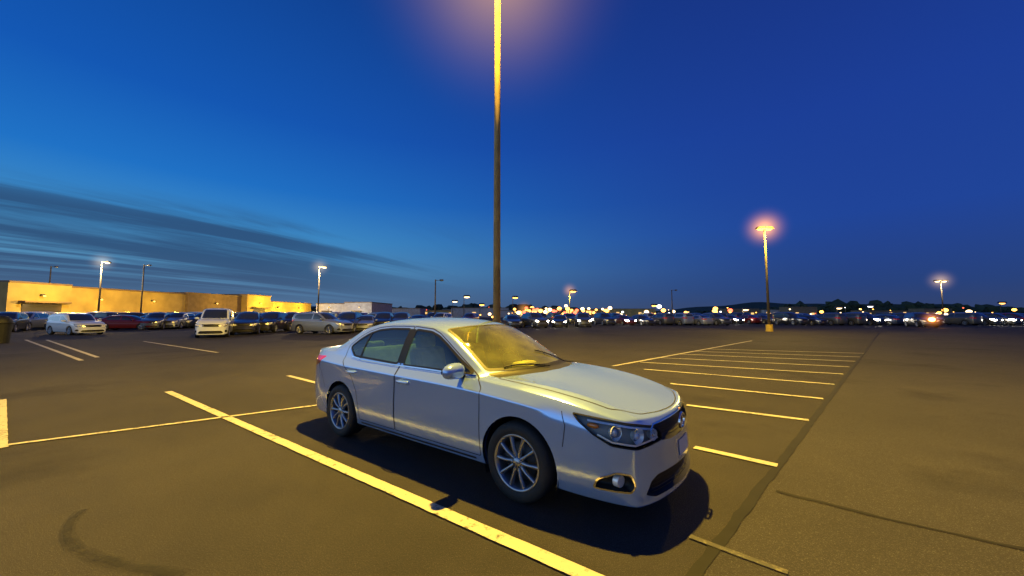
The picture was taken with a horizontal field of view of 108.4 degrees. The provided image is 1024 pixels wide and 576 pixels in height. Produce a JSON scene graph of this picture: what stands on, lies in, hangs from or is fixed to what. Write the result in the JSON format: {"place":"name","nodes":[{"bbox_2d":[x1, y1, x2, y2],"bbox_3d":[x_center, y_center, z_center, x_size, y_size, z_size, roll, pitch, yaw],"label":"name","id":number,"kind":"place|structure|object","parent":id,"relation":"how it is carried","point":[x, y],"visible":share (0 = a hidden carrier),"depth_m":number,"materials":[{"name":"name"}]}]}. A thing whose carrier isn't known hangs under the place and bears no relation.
{"place":"outdoors","nodes":[
{"label":"outdoors","id":0,"kind":"place"},
{"bbox_2d":[316,302,391,312],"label":"shop building","id":1,"kind":"structure","parent":0,"point":[368,307],"depth_m":121.80,"materials":[{"name":"white"}]},
{"bbox_2d":[392,308,425,315],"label":"building","id":2,"kind":"structure","parent":0,"point":[415,311],"depth_m":199.92,"materials":[{"name":"grey"}]},
{"bbox_2d":[425,310,450,314],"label":"building","id":3,"kind":"structure","parent":0,"point":[440,311],"depth_m":221.41,"materials":[{"name":"beige paint"}]},
{"bbox_2d":[451,308,508,316],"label":"building","id":4,"kind":"structure","parent":0,"point":[460,312],"depth_m":200.38,"materials":[{"name":"grey"}]},
{"bbox_2d":[0,317,1023,575],"bbox_3d":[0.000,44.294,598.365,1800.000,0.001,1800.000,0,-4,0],"label":"ground","id":5,"kind":"structure","parent":0,"point":[212,495],"depth_m":3.83,"materials":[{"name":"grey asphalt"}]},
{"bbox_2d":[0,399,7,447],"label":"parking line","id":6,"kind":"object","parent":5,"relation":"on","point":[3,426],"visible":1,"depth_m":5.18,"materials":[{"name":"paint"}]},
{"bbox_2d":[0,315,13,343],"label":"litter bin","id":7,"kind":"object","parent":5,"relation":"on","point":[6,324],"visible":1,"depth_m":19.86,"materials":[{"name":"metal"}]},
{"bbox_2d":[0,312,29,331],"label":"parked car","id":8,"kind":"object","parent":5,"relation":"on","point":[21,320],"visible":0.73,"depth_m":33.02,"materials":[{"name":"grey paint"}]},
{"bbox_2d":[19,312,48,329],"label":"parked car","id":9,"kind":"object","parent":5,"relation":"on","point":[38,319],"visible":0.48,"depth_m":37.21,"materials":[{"name":"silver metal"}]},
{"bbox_2d":[33,311,56,314],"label":"parked car","id":10,"kind":"object","parent":5,"relation":"on","point":[49,313],"visible":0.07,"depth_m":42.59,"materials":[{"name":"grey paint"}]},
{"bbox_2d":[26,340,81,360],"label":"parking line","id":11,"kind":"object","parent":5,"relation":"on","point":[76,358],"visible":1,"depth_m":15.36,"materials":[{"name":"paint"}]},
{"bbox_2d":[49,266,58,282],"bbox_3d":[-77.410,1.161,62.075,1.444,9.730,0.593,0,-4,0],"label":"street lamp","id":12,"kind":"object","parent":5,"relation":"on","point":[50,273],"visible":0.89,"depth_m":62.28,"materials":[{"name":"metal"}]},
{"bbox_2d":[47,340,97,356],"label":"parking line","id":13,"kind":"object","parent":5,"relation":"on","point":[73,349],"visible":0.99,"depth_m":16.24,"materials":[{"name":"paint"}]},
{"bbox_2d":[46,313,106,334],"bbox_3d":[-34.001,2.784,28.867,4.969,1.660,2.210,-1,-4,20],"label":"parked car","id":14,"kind":"object","parent":5,"relation":"on","point":[71,323],"visible":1,"depth_m":28.19,"materials":[{"name":"grey paint"}]},
{"bbox_2d":[86,312,114,315],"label":"parked car","id":15,"kind":"object","parent":5,"relation":"on","point":[93,313],"visible":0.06,"depth_m":42.76,"materials":[{"name":"grey paint"}]},
{"bbox_2d":[97,261,111,311],"bbox_3d":[-64.288,0.760,58.093,1.562,9.962,0.580,0,-4,0],"label":"street lamp","id":16,"kind":"object","parent":5,"relation":"on","point":[99,297],"visible":0.88,"depth_m":58.12,"materials":[{"name":"metal"}]},
{"bbox_2d":[94,312,130,328],"bbox_3d":[-42.377,3.434,38.859,2.208,1.787,5.003,0,-4,0],"label":"parked car","id":17,"kind":"object","parent":5,"relation":"on","point":[100,315],"visible":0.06,"depth_m":38.15,"materials":[{"name":"black paint"}]},
{"bbox_2d":[96,315,153,329],"bbox_3d":[-38.181,3.430,36.857,4.970,1.510,2.208,1,-4,-20],"label":"parked car","id":18,"kind":"object","parent":5,"relation":"on","point":[115,322],"visible":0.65,"depth_m":36.10,"materials":[{"name":"red paint"}]},
{"bbox_2d":[117,312,145,316],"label":"parked car","id":19,"kind":"object","parent":5,"relation":"on","point":[133,313],"visible":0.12,"depth_m":42.52,"materials":[{"name":"black paint"}]},
{"bbox_2d":[140,264,151,312],"bbox_3d":[-59.704,1.018,60.080,1.444,9.730,0.593,0,-4,0],"label":"street lamp","id":20,"kind":"object","parent":5,"relation":"on","point":[142,287],"visible":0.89,"depth_m":60.09,"materials":[{"name":"metal"}]},
{"bbox_2d":[0,280,311,312],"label":"store building","id":21,"kind":"structure","parent":5,"relation":"on","point":[21,296],"depth_m":71.28,"materials":[{"name":"beige paint"}]},
{"bbox_2d":[21,304,61,311],"bbox_3d":[-75.150,4.168,59.053,0.100,3.200,5.000,0,-4,0],"label":"entrance door","id":22,"kind":"structure","parent":21,"relation":"in","point":[24,307],"depth_m":58.99,"materials":[{"name":"brown glass"}]},
{"bbox_2d":[253,309,264,312],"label":"entrance door","id":23,"kind":"structure","parent":21,"relation":"in","point":[254,310],"depth_m":107.89,"materials":[{"name":"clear glass"}]},
{"bbox_2d":[139,312,172,329],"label":"parked car","id":24,"kind":"object","parent":5,"relation":"on","point":[156,318],"visible":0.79,"depth_m":37.69,"materials":[{"name":"grey paint"}]},
{"bbox_2d":[8,405,316,444],"bbox_3d":[-4.639,1.923,5.338,3.300,0.001,0.081,3,-5,-36],"label":"parking line","id":25,"kind":"object","parent":5,"relation":"on","point":[153,425],"visible":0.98,"depth_m":5.08,"materials":[{"name":"paint"}]},
{"bbox_2d":[159,312,194,328],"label":"parked car","id":26,"kind":"object","parent":5,"relation":"on","point":[181,317],"visible":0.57,"depth_m":39.98,"materials":[{"name":"silver metal"}]},
{"bbox_2d":[143,341,217,352],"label":"parking line","id":27,"kind":"object","parent":5,"relation":"on","point":[182,347],"visible":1,"depth_m":17.22,"materials":[{"name":"paint"}]},
{"bbox_2d":[178,313,201,327],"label":"parked car","id":28,"kind":"object","parent":5,"relation":"on","point":[191,322],"visible":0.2,"depth_m":41.27,"materials":[{"name":"blue paint"}]},
{"bbox_2d":[195,308,234,337],"bbox_3d":[-21.096,2.436,26.375,2.210,1.999,4.969,3,-5,-32],"label":"parked car","id":29,"kind":"object","parent":5,"relation":"on","point":[215,321],"visible":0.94,"depth_m":24.97,"materials":[{"name":"grey paint"}]},
{"bbox_2d":[231,311,263,334],"bbox_3d":[-21.296,2.792,29.872,2.208,1.787,5.003,2,-5,-28],"label":"parked car","id":30,"kind":"object","parent":5,"relation":"on","point":[244,322],"visible":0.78,"depth_m":28.33,"materials":[{"name":"black paint"}]},
{"bbox_2d":[252,312,287,332],"bbox_3d":[-21.423,2.999,32.848,2.208,1.797,4.970,1,-4,-14],"label":"parked car","id":31,"kind":"object","parent":5,"relation":"on","point":[273,322],"visible":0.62,"depth_m":32.01,"materials":[{"name":"blue paint"}]},
{"bbox_2d":[284,312,298,330],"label":"parked car","id":32,"kind":"object","parent":5,"relation":"on","point":[288,321],"visible":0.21,"depth_m":34.40,"materials":[{"name":"black paint"}]},
{"bbox_2d":[288,375,314,382],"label":"parking line","id":33,"kind":"object","parent":5,"relation":"on","point":[301,379],"visible":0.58,"depth_m":8.75,"materials":[{"name":"paint"}]},
{"bbox_2d":[291,312,352,333],"bbox_3d":[-15.303,2.805,29.871,4.970,1.761,2.208,-1,-4,14],"label":"parked car","id":34,"kind":"object","parent":5,"relation":"on","point":[315,322],"visible":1,"depth_m":29.17,"materials":[{"name":"silver metal"}]},
{"bbox_2d":[317,266,327,311],"bbox_3d":[-33.033,1.187,64.078,1.562,9.962,0.580,0,-4,0],"label":"street lamp","id":35,"kind":"object","parent":5,"relation":"on","point":[319,287],"visible":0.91,"depth_m":64.13,"materials":[{"name":"metal"}]},
{"bbox_2d":[328,312,341,317],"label":"parked car","id":36,"kind":"object","parent":5,"relation":"on","point":[336,314],"visible":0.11,"depth_m":46.91,"materials":[{"name":"silver metal"}]},
{"bbox_2d":[334,312,361,332],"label":"parked car","id":37,"kind":"object","parent":5,"relation":"on","point":[354,318],"visible":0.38,"depth_m":32.17,"materials":[{"name":"blue paint"}]},
{"bbox_2d":[356,315,376,329],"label":"parked car","id":38,"kind":"object","parent":5,"relation":"on","point":[366,322],"visible":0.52,"depth_m":33.09,"materials":[{"name":"silver metal"}]},
{"bbox_2d":[375,312,393,325],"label":"parked car","id":39,"kind":"object","parent":5,"relation":"on","point":[383,317],"visible":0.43,"depth_m":35.89,"materials":[{"name":"black paint"}]},
{"bbox_2d":[166,391,603,575],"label":"parking line","id":40,"kind":"object","parent":5,"relation":"on","point":[571,568],"visible":1,"depth_m":2.95,"materials":[{"name":"paint"}]},
{"bbox_2d":[392,312,410,320],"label":"parked car","id":41,"kind":"object","parent":5,"relation":"on","point":[397,316],"visible":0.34,"depth_m":38.10,"materials":[{"name":"blue paint"}]},
{"bbox_2d":[411,315,427,318],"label":"parked car","id":42,"kind":"object","parent":5,"relation":"on","point":[418,316],"visible":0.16,"depth_m":47.74,"materials":[{"name":"blue paint"}]},
{"bbox_2d":[427,312,439,317],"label":"parked car","id":43,"kind":"object","parent":5,"relation":"on","point":[430,314],"visible":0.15,"depth_m":56.15,"materials":[{"name":"blue paint"}]},
{"bbox_2d":[434,279,443,314],"bbox_3d":[-10.379,2.044,51.986,1.444,6.530,0.593,0,-4,0],"label":"street lamp","id":44,"kind":"object","parent":5,"relation":"on","point":[435,296],"visible":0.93,"depth_m":51.96,"materials":[{"name":"metal"}]},
{"bbox_2d":[431,313,451,317],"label":"parked car","id":45,"kind":"object","parent":5,"relation":"on","point":[442,315],"visible":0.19,"depth_m":48.37,"materials":[{"name":"grey paint"}]},
{"bbox_2d":[461,313,478,318],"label":"parked car","id":46,"kind":"object","parent":5,"relation":"on","point":[472,315],"visible":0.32,"depth_m":56.17,"materials":[{"name":"blue paint"}]},
{"bbox_2d":[493,0,499,322],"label":"street lamp","id":47,"kind":"object","parent":5,"relation":"on","point":[496,279],"visible":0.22,"depth_m":9.46,"materials":[{"name":"metal"}]},
{"bbox_2d":[315,317,689,507],"bbox_3d":[-0.583,1.122,4.548,4.970,1.510,2.042,-3,-5,36],"label":"parked car","id":48,"kind":"object","parent":5,"relation":"on","point":[524,418],"visible":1,"depth_m":3.38,"materials":[{"name":"silver metal"}]},
{"bbox_2d":[502,315,521,327],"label":"parked car","id":49,"kind":"object","parent":5,"relation":"on","point":[513,320],"visible":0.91,"depth_m":43.28,"materials":[{"name":"grey paint"}]},
{"bbox_2d":[521,312,548,327],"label":"parked car","id":50,"kind":"object","parent":5,"relation":"on","point":[533,319],"visible":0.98,"depth_m":42.72,"materials":[{"name":"blue paint"}]},
{"bbox_2d":[544,312,560,323],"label":"parked car","id":51,"kind":"object","parent":5,"relation":"on","point":[550,315],"visible":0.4,"depth_m":59.42,"materials":[{"name":"grey paint"}]},
{"bbox_2d":[551,315,568,326],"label":"parked car","id":52,"kind":"object","parent":5,"relation":"on","point":[559,320],"visible":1,"depth_m":43.86,"materials":[{"name":"blue paint"}]},
{"bbox_2d":[527,308,600,315],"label":"shop building","id":53,"kind":"structure","parent":5,"relation":"on","point":[580,311],"depth_m":149.70,"materials":[{"name":"brown"}]},
{"bbox_2d":[563,313,574,322],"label":"parked car","id":54,"kind":"object","parent":5,"relation":"on","point":[570,316],"visible":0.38,"depth_m":60.02,"materials":[{"name":"grey paint"}]},
{"bbox_2d":[569,289,576,312],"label":"street lamp","id":55,"kind":"object","parent":5,"relation":"on","point":[572,290],"visible":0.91,"depth_m":89.83,"materials":[{"name":"metal"}]},
{"bbox_2d":[574,312,591,326],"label":"parked car","id":56,"kind":"object","parent":5,"relation":"on","point":[582,319],"visible":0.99,"depth_m":44.99,"materials":[{"name":"blue paint"}]},
{"bbox_2d":[593,313,615,324],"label":"parked car","id":57,"kind":"object","parent":5,"relation":"on","point":[603,318],"visible":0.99,"depth_m":52.94,"materials":[{"name":"blue paint"}]},
{"bbox_2d":[613,315,635,324],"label":"parked car","id":58,"kind":"object","parent":5,"relation":"on","point":[623,319],"visible":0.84,"depth_m":52.95,"materials":[{"name":"red paint"}]},
{"bbox_2d":[601,309,655,316],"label":"building","id":59,"kind":"structure","parent":5,"relation":"on","point":[630,312],"depth_m":249.24,"materials":[{"name":"beige paint"}]},
{"bbox_2d":[630,315,655,324],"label":"parked car","id":60,"kind":"object","parent":5,"relation":"on","point":[642,319],"visible":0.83,"depth_m":52.02,"materials":[{"name":"blue paint"}]},
{"bbox_2d":[649,313,673,324],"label":"parked car","id":61,"kind":"object","parent":5,"relation":"on","point":[663,318],"visible":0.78,"depth_m":52.19,"materials":[{"name":"grey paint"}]},
{"bbox_2d":[667,313,693,324],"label":"parked car","id":62,"kind":"object","parent":5,"relation":"on","point":[683,318],"visible":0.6,"depth_m":51.91,"materials":[{"name":"silver metal"}]},
{"bbox_2d":[613,341,748,365],"bbox_3d":[8.537,2.710,16.355,15.343,0.001,0.116,4,-6,-44],"label":"parking line","id":63,"kind":"object","parent":5,"relation":"on","point":[674,354],"visible":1,"depth_m":13.87,"materials":[{"name":"paint"}]},
{"bbox_2d":[685,315,713,324],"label":"parked car","id":64,"kind":"object","parent":5,"relation":"on","point":[701,319],"visible":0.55,"depth_m":51.54,"materials":[{"name":"silver metal"}]},
{"bbox_2d":[392,299,1023,314],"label":"trees","id":65,"kind":"object","parent":5,"relation":"on","point":[829,306],"visible":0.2,"depth_m":335.06,"materials":[{"name":"black plant"}]},
{"bbox_2d":[702,313,731,324],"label":"parked car","id":66,"kind":"object","parent":5,"relation":"on","point":[718,318],"visible":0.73,"depth_m":52.37,"materials":[{"name":"grey paint"}]},
{"bbox_2d":[727,313,742,316],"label":"parked car","id":67,"kind":"object","parent":5,"relation":"on","point":[737,314],"visible":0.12,"depth_m":71.38,"materials":[{"name":"blue paint"}]},
{"bbox_2d":[694,446,777,466],"bbox_3d":[2.418,1.830,4.039,0.791,0.001,0.109,-4,-5,41],"label":"parking line","id":68,"kind":"object","parent":5,"relation":"on","point":[738,456],"visible":1,"depth_m":4.01,"materials":[{"name":"paint"}]},
{"bbox_2d":[727,315,744,323],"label":"parked car","id":69,"kind":"object","parent":5,"relation":"on","point":[734,319],"visible":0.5,"depth_m":59.85,"materials":[{"name":"blue paint"}]},
{"bbox_2d":[645,369,834,384],"bbox_3d":[5.416,2.205,9.282,4.079,0.001,0.110,-3,-5,33],"label":"parking line","id":70,"kind":"object","parent":5,"relation":"on","point":[745,377],"visible":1,"depth_m":9.03,"materials":[{"name":"paint"}]},
{"bbox_2d":[645,362,839,373],"bbox_3d":[6.361,2.311,10.770,5.041,0.001,0.110,-2,-5,28],"label":"parking line","id":71,"kind":"object","parent":5,"relation":"on","point":[747,368],"visible":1,"depth_m":10.53,"materials":[{"name":"paint"}]},
{"bbox_2d":[670,383,822,398],"bbox_3d":[4.620,2.079,7.513,2.625,0.001,0.110,-3,-5,34],"label":"parking line","id":72,"kind":"object","parent":5,"relation":"on","point":[749,391],"visible":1,"depth_m":7.39,"materials":[{"name":"paint"}]},
{"bbox_2d":[686,404,808,420],"bbox_3d":[3.653,1.960,5.848,1.635,0.001,0.110,-3,-5,33],"label":"parking line","id":73,"kind":"object","parent":5,"relation":"on","point":[749,412],"visible":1,"depth_m":5.81,"materials":[{"name":"paint"}]},
{"bbox_2d":[735,315,761,323],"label":"parked car","id":74,"kind":"object","parent":5,"relation":"on","point":[749,319],"visible":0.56,"depth_m":59.86,"materials":[{"name":"red paint"}]},
{"bbox_2d":[675,358,847,366],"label":"parking line","id":75,"kind":"object","parent":5,"relation":"on","point":[764,362],"visible":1,"depth_m":11.85,"materials":[{"name":"paint"}]},
{"bbox_2d":[687,354,840,360],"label":"parking line","id":76,"kind":"object","parent":5,"relation":"on","point":[766,357],"visible":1,"depth_m":13.22,"materials":[{"name":"paint"}]},
{"bbox_2d":[755,226,773,331],"bbox_3d":[23.550,-0.846,34.147,1.542,9.754,0.593,0,-4,0],"label":"street lamp","id":77,"kind":"object","parent":5,"relation":"on","point":[769,327],"visible":0.99,"depth_m":34.08,"materials":[{"name":"metal"}]},
{"bbox_2d":[755,315,774,323],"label":"parked car","id":78,"kind":"object","parent":5,"relation":"on","point":[764,319],"visible":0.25,"depth_m":60.92,"materials":[{"name":"blue paint"}]},
{"bbox_2d":[697,351,852,356],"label":"parking line","id":79,"kind":"object","parent":5,"relation":"on","point":[786,354],"visible":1,"depth_m":14.21,"materials":[{"name":"paint"}]},
{"bbox_2d":[772,312,808,324],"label":"parked car","id":80,"kind":"object","parent":5,"relation":"on","point":[786,318],"visible":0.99,"depth_m":53.70,"materials":[{"name":"black paint"}]},
{"bbox_2d":[779,307,817,314],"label":"building","id":81,"kind":"structure","parent":5,"relation":"on","point":[811,310],"depth_m":235.40,"materials":[{"name":"grey"}]},
{"bbox_2d":[796,315,827,324],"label":"parked car","id":82,"kind":"object","parent":5,"relation":"on","point":[813,320],"visible":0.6,"depth_m":52.04,"materials":[{"name":"blue paint"}]},
{"bbox_2d":[815,313,847,324],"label":"parked car","id":83,"kind":"object","parent":5,"relation":"on","point":[836,318],"visible":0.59,"depth_m":51.61,"materials":[{"name":"grey paint"}]},
{"bbox_2d":[838,313,866,324],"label":"parked car","id":84,"kind":"object","parent":5,"relation":"on","point":[857,318],"visible":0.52,"depth_m":51.73,"materials":[{"name":"grey paint"}]},
{"bbox_2d":[848,312,886,324],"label":"parked car","id":85,"kind":"object","parent":5,"relation":"on","point":[871,319],"visible":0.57,"depth_m":52.36,"materials":[{"name":"blue paint"}]},
{"bbox_2d":[866,315,903,324],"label":"parked car","id":86,"kind":"object","parent":5,"relation":"on","point":[893,319],"visible":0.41,"depth_m":51.71,"materials":[{"name":"blue paint"}]},
{"bbox_2d":[876,313,895,314],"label":"parked car","id":87,"kind":"object","parent":5,"relation":"on","point":[885,313],"visible":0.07,"depth_m":73.70,"materials":[{"name":"black paint"}]},
{"bbox_2d":[884,313,905,324],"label":"parked car","id":88,"kind":"object","parent":5,"relation":"on","point":[901,315],"visible":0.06,"depth_m":53.26,"materials":[{"name":"blue paint"}]},
{"bbox_2d":[903,312,939,326],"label":"parked car","id":89,"kind":"object","parent":5,"relation":"on","point":[917,319],"visible":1,"depth_m":44.99,"materials":[{"name":"black paint"}]},
{"bbox_2d":[902,317,944,324],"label":"parked car","id":90,"kind":"object","parent":5,"relation":"on","point":[942,321],"visible":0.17,"depth_m":51.12,"materials":[{"name":"black paint"}]},
{"bbox_2d":[933,280,947,314],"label":"street lamp","id":91,"kind":"object","parent":5,"relation":"on","point":[941,292],"visible":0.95,"depth_m":90.02,"materials":[{"name":"metal"}]},
{"bbox_2d":[937,313,982,324],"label":"parked car","id":92,"kind":"object","parent":5,"relation":"on","point":[965,318],"visible":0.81,"depth_m":52.24,"materials":[{"name":"grey paint"}]},
{"bbox_2d":[955,312,1002,324],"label":"parked car","id":93,"kind":"object","parent":5,"relation":"on","point":[987,320],"visible":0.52,"depth_m":51.75,"materials":[{"name":"blue paint"}]},
{"bbox_2d":[978,313,1022,324],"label":"parked car","id":94,"kind":"object","parent":5,"relation":"on","point":[1010,320],"visible":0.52,"depth_m":51.81,"materials":[{"name":"blue paint"}]},
{"bbox_2d":[0,0,1023,310],"label":"sky","id":95,"kind":"structure","parent":0,"point":[255,147],"materials":[{"name":"blue"}]},
{"bbox_2d":[500,310,524,316],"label":"building","id":96,"kind":"structure","parent":0,"point":[503,313],"depth_m":197.86,"materials":[{"name":"grey"}]},
{"bbox_2d":[311,302,971,311],"bbox_3d":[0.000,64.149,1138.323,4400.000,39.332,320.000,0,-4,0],"label":"hill","id":97,"kind":"structure","parent":0,"point":[756,305],"depth_m":1077.66,"materials":[{"name":"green plant"}]},
{"bbox_2d":[717,309,759,314],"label":"building","id":98,"kind":"structure","parent":0,"point":[751,311],"depth_m":256.16,"materials":[{"name":"grey"}]},
{"bbox_2d":[759,309,778,313],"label":"building","id":99,"kind":"structure","parent":0,"point":[772,311],"depth_m":253.34,"materials":[{"name":"grey"}]},
{"bbox_2d":[703,331,1023,575],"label":"road","id":100,"kind":"structure","parent":0,"point":[923,428],"depth_m":3.58,"materials":[{"name":"grey asphalt"}]},
{"bbox_2d":[689,534,787,573],"bbox_3d":[1.443,1.713,2.392,0.551,0.001,0.052,-4,-5,41],"label":"parking line","id":101,"kind":"object","parent":100,"relation":"on","point":[764,563],"visible":1,"depth_m":2.37,"materials":[{"name":"paint"}]},
{"bbox_2d":[685,330,881,575],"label":"asphalt seam","id":102,"kind":"object","parent":100,"relation":"on","point":[700,565],"visible":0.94,"depth_m":3.13,"materials":[{"name":"black asphalt"}]},
{"bbox_2d":[776,490,1023,549],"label":"asphalt seam","id":103,"kind":"object","parent":100,"relation":"on","point":[873,515],"visible":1,"depth_m":2.79,"materials":[{"name":"black asphalt"}]},
{"bbox_2d":[851,310,911,314],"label":"building","id":104,"kind":"structure","parent":0,"point":[887,311],"depth_m":263.95,"materials":[{"name":"grey"}]},
{"bbox_2d":[908,309,951,314],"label":"building","id":105,"kind":"structure","parent":0,"point":[949,311],"depth_m":297.79,"materials":[{"name":"grey"}]},
{"bbox_2d":[1000,313,1023,324],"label":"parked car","id":106,"kind":"object","parent":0,"point":[1015,315],"visible":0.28,"depth_m":52.74,"materials":[{"name":"blue paint"}]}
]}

